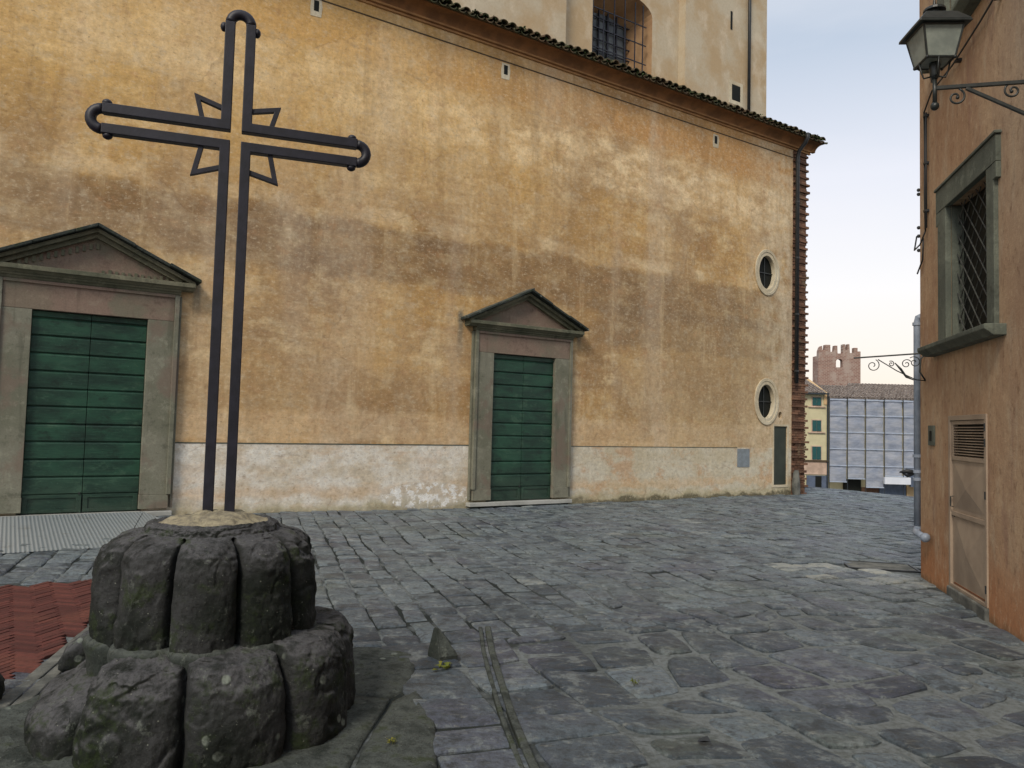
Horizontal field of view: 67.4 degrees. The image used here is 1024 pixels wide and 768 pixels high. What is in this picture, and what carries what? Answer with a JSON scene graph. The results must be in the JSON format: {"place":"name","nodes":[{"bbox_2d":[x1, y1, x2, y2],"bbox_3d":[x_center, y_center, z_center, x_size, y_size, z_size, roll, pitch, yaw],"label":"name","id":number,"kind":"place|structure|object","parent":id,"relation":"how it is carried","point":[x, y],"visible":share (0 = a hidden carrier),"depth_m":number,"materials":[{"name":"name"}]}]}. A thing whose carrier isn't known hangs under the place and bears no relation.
{"place":"outdoors","nodes":[
{"label":"outdoors","id":0,"kind":"place"},
{"bbox_2d":[0,579,91,678],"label":"brick paving","id":1,"kind":"structure","parent":0,"point":[40,623],"depth_m":5.92,"materials":[{"name":"red brick"}]},
{"bbox_2d":[0,486,1023,767],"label":"stone paving","id":2,"kind":"structure","parent":0,"point":[554,724],"depth_m":6.39,"materials":[{"name":"grey stone"}]},
{"bbox_2d":[0,512,158,553],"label":"access ramp","id":3,"kind":"structure","parent":2,"relation":"on","point":[52,532],"depth_m":9.86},
{"bbox_2d":[432,661,450,669],"bbox_3d":[-0.447,1.841,5.015,0.106,0.034,0.175,1,-3,13],"label":"weed","id":4,"kind":"object","parent":2,"relation":"on","point":[446,666],"visible":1,"depth_m":5.03,"materials":[{"name":"green plant"}]},
{"bbox_2d":[428,627,457,660],"bbox_3d":[-0.464,1.794,5.257,0.171,0.261,0.192,4,-4,-39],"label":"upright stone","id":5,"kind":"object","parent":2,"relation":"on","point":[440,648],"visible":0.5,"depth_m":5.21,"materials":[{"name":"grey stone"}]},
{"bbox_2d":[698,736,710,741],"bbox_3d":[0.978,1.816,3.922,0.070,0.024,0.055,1,-3,0],"label":"stone","id":6,"kind":"object","parent":2,"relation":"on","point":[705,739],"visible":1,"depth_m":3.93,"materials":[{"name":"grey stone"}]},
{"bbox_2d":[792,470,799,494],"bbox_3d":[7.382,2.655,19.947,0.207,0.852,0.202,1,-3,0],"label":"guard stone","id":7,"kind":"object","parent":2,"relation":"on","point":[796,484],"visible":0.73,"depth_m":19.88,"materials":[{"name":"grey stone"}]},
{"bbox_2d":[844,560,920,572],"bbox_3d":[4.493,2.234,9.389,0.800,0.032,0.540,1,-3,13],"label":"slab","id":8,"kind":"object","parent":2,"relation":"on","point":[894,567],"visible":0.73,"depth_m":9.35,"materials":[{"name":"stone"}]},
{"bbox_2d":[0,493,1023,767],"bbox_3d":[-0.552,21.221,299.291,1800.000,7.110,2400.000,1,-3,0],"label":"ground","id":9,"kind":"structure","parent":0,"point":[966,739],"depth_m":4.98,"materials":[{"name":"grey stone"}]},
{"bbox_2d":[0,673,4,699],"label":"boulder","id":10,"kind":"object","parent":9,"relation":"on","point":[2,685],"visible":1,"depth_m":4.21,"materials":[{"name":"stone"}]},
{"bbox_2d":[0,695,73,767],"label":"footing","id":11,"kind":"object","parent":9,"relation":"on","point":[14,753],"visible":0.09,"depth_m":3.60,"materials":[{"name":"grey stone"}]},
{"bbox_2d":[0,626,88,707],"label":"kerb","id":12,"kind":"structure","parent":9,"relation":"on","point":[13,695],"depth_m":4.54,"materials":[{"name":"stone"}]},
{"bbox_2d":[58,630,88,672],"bbox_3d":[-2.643,1.699,4.910,0.210,0.324,0.563,0,-3,18],"label":"boulder","id":13,"kind":"object","parent":9,"relation":"on","point":[73,656],"visible":0.23,"depth_m":4.69,"materials":[{"name":"stone"}]},
{"bbox_2d":[23,509,355,767],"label":"stone pedestal","id":14,"kind":"object","parent":9,"relation":"on","point":[215,638],"visible":0.99,"depth_m":3.63,"materials":[{"name":"grey stone"}]},
{"bbox_2d":[85,10,370,511],"bbox_3d":[-1.575,-0.674,4.290,1.514,2.907,0.057,3,-3,-19],"label":"iron cross","id":15,"kind":"object","parent":14,"relation":"on","point":[107,107],"visible":0.97,"depth_m":4.27,"materials":[{"name":"black metal"}]},
{"bbox_2d":[247,695,389,767],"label":"paving slab","id":16,"kind":"structure","parent":9,"relation":"on","point":[341,749],"depth_m":3.78,"materials":[{"name":"grey stone"}]},
{"bbox_2d":[353,647,414,698],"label":"paving slab","id":17,"kind":"structure","parent":9,"relation":"on","point":[382,673],"depth_m":4.90,"materials":[{"name":"grey stone"}]},
{"bbox_2d":[355,691,436,767],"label":"paving slab","id":18,"kind":"structure","parent":9,"relation":"on","point":[407,724],"depth_m":3.85,"materials":[{"name":"grey stone"}]},
{"bbox_2d":[387,737,395,743],"bbox_3d":[-0.598,1.768,3.807,0.059,0.033,0.056,4,-4,-34],"label":"weed","id":19,"kind":"object","parent":18,"relation":"on","point":[393,741],"visible":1,"depth_m":3.80,"materials":[{"name":"green plant"}]},
{"bbox_2d":[0,0,827,516],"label":"church","id":20,"kind":"structure","parent":9,"relation":"on","point":[542,252],"depth_m":14.26,"materials":[{"name":"paint"}]},
{"bbox_2d":[310,0,322,17],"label":"slit window","id":21,"kind":"structure","parent":20,"relation":"in","point":[316,7],"depth_m":13.39,"materials":[{"name":"beige stone"}]},
{"bbox_2d":[501,62,509,79],"bbox_3d":[-0.124,-6.322,15.539,0.220,0.330,0.009,4,-4,-33],"label":"slit window","id":22,"kind":"structure","parent":20,"relation":"in","point":[505,69],"depth_m":15.53,"materials":[{"name":"beige stone"}]},
{"bbox_2d":[592,0,646,70],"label":"nave window","id":23,"kind":"structure","parent":20,"relation":"in","point":[609,38],"depth_m":19.95,"materials":[{"name":"grey glass"}]},
{"bbox_2d":[713,134,718,147],"bbox_3d":[5.019,-5.976,18.912,0.220,0.330,0.009,4,-4,-33],"label":"slit window","id":24,"kind":"structure","parent":20,"relation":"in","point":[715,137],"depth_m":18.90,"materials":[{"name":"beige stone"}]},
{"bbox_2d":[730,11,732,29],"bbox_3d":[6.129,-10.161,21.469,0.070,0.520,0.032,4,-4,-33],"label":"slit window","id":25,"kind":"structure","parent":20,"relation":"in","point":[731,23],"depth_m":21.46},
{"bbox_2d":[732,84,739,101],"bbox_3d":[6.261,-8.129,21.480,0.330,0.430,0.032,4,-4,-33],"label":"square window","id":26,"kind":"structure","parent":20,"relation":"in","point":[735,89],"depth_m":21.46,"materials":[{"name":"black glass"}]},
{"bbox_2d":[754,378,778,424],"bbox_3d":[6.427,0.453,19.756,0.950,1.200,0.328,4,-4,-33],"label":"oval window","id":27,"kind":"structure","parent":20,"relation":"in","point":[766,398],"depth_m":19.73,"materials":[{"name":"beige stone"}]},
{"bbox_2d":[755,249,779,295],"bbox_3d":[6.505,-2.872,19.930,0.950,1.200,0.328,4,-4,-33],"label":"oval window","id":28,"kind":"structure","parent":20,"relation":"in","point":[767,273],"depth_m":19.90,"materials":[{"name":"beige stone"}]},
{"bbox_2d":[478,626,538,767],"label":"drain kerb","id":29,"kind":"structure","parent":9,"relation":"on","point":[520,737],"depth_m":4.31,"materials":[{"name":"grey stone"}]},
{"bbox_2d":[804,379,828,487],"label":"yellow house","id":30,"kind":"structure","parent":9,"relation":"on","point":[817,431],"depth_m":89.80,"materials":[{"name":"paint"}]},
{"bbox_2d":[811,446,821,459],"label":"window","id":31,"kind":"structure","parent":30,"relation":"in","point":[816,451],"depth_m":89.62,"materials":[{"name":"teal wood"}]},
{"bbox_2d":[808,396,825,407],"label":"window","id":32,"kind":"structure","parent":30,"relation":"in","point":[816,401],"depth_m":89.95,"materials":[{"name":"teal wood"}]},
{"bbox_2d":[808,419,825,432],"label":"window","id":33,"kind":"structure","parent":30,"relation":"in","point":[816,425],"depth_m":89.79,"materials":[{"name":"teal wood"}]},
{"bbox_2d":[815,476,821,487],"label":"shop door","id":34,"kind":"structure","parent":30,"relation":"in","point":[818,479],"depth_m":89.38,"materials":[{"name":"black"}]},
{"bbox_2d":[813,344,860,385],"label":"ruined tower","id":35,"kind":"structure","parent":9,"relation":"on","point":[826,371],"depth_m":130.45,"materials":[{"name":"brick"}]},
{"bbox_2d":[818,383,913,495],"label":"scaffolded house","id":36,"kind":"structure","parent":9,"relation":"on","point":[871,437],"depth_m":89.85,"materials":[{"name":"grey fabric"}]},
{"bbox_2d":[914,0,1023,641],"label":"corner house","id":37,"kind":"structure","parent":9,"relation":"on","point":[971,249],"depth_m":7.23,"materials":[{"name":"paint"}]},
{"bbox_2d":[854,353,925,380],"bbox_3d":[4.341,-0.201,8.827,0.769,0.330,0.028,1,-3,14],"label":"scroll bracket","id":38,"kind":"object","parent":37,"relation":"attached to","point":[903,372],"visible":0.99,"depth_m":8.79,"materials":[{"name":"black metal"}]},
{"bbox_2d":[899,314,930,541],"bbox_3d":[4.624,0.455,8.754,0.255,2.600,0.650,1,-3,14],"label":"rain pipe","id":39,"kind":"object","parent":37,"relation":"attached to","point":[917,532],"visible":0.91,"depth_m":8.95,"materials":[{"name":"grey metal"}]},
{"bbox_2d":[918,0,980,73],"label":"upper window","id":40,"kind":"structure","parent":37,"relation":"in","point":[967,7],"depth_m":7.33,"materials":[{"name":"grey stone"}]},
{"bbox_2d":[899,0,1023,115],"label":"street lantern","id":41,"kind":"object","parent":37,"relation":"attached to","point":[931,39],"visible":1,"depth_m":5.34,"materials":[{"name":"black metal"}]},
{"bbox_2d":[917,129,1006,356],"bbox_3d":[4.409,-1.249,7.493,0.320,1.790,2.040,1,-3,14],"label":"grated window","id":42,"kind":"structure","parent":37,"relation":"in","point":[968,312],"depth_m":7.54,"materials":[{"name":"grey stone"}]},
{"bbox_2d":[948,414,988,607],"bbox_3d":[4.361,1.153,7.324,0.083,1.715,1.060,1,-3,14],"label":"service door","id":43,"kind":"structure","parent":37,"relation":"in","point":[967,440],"depth_m":7.30,"materials":[{"name":"beige paint"}]},
{"bbox_2d":[766,0,919,384],"label":"sky","id":44,"kind":"structure","parent":0,"point":[838,71],"materials":[{"name":"white"}]}
]}

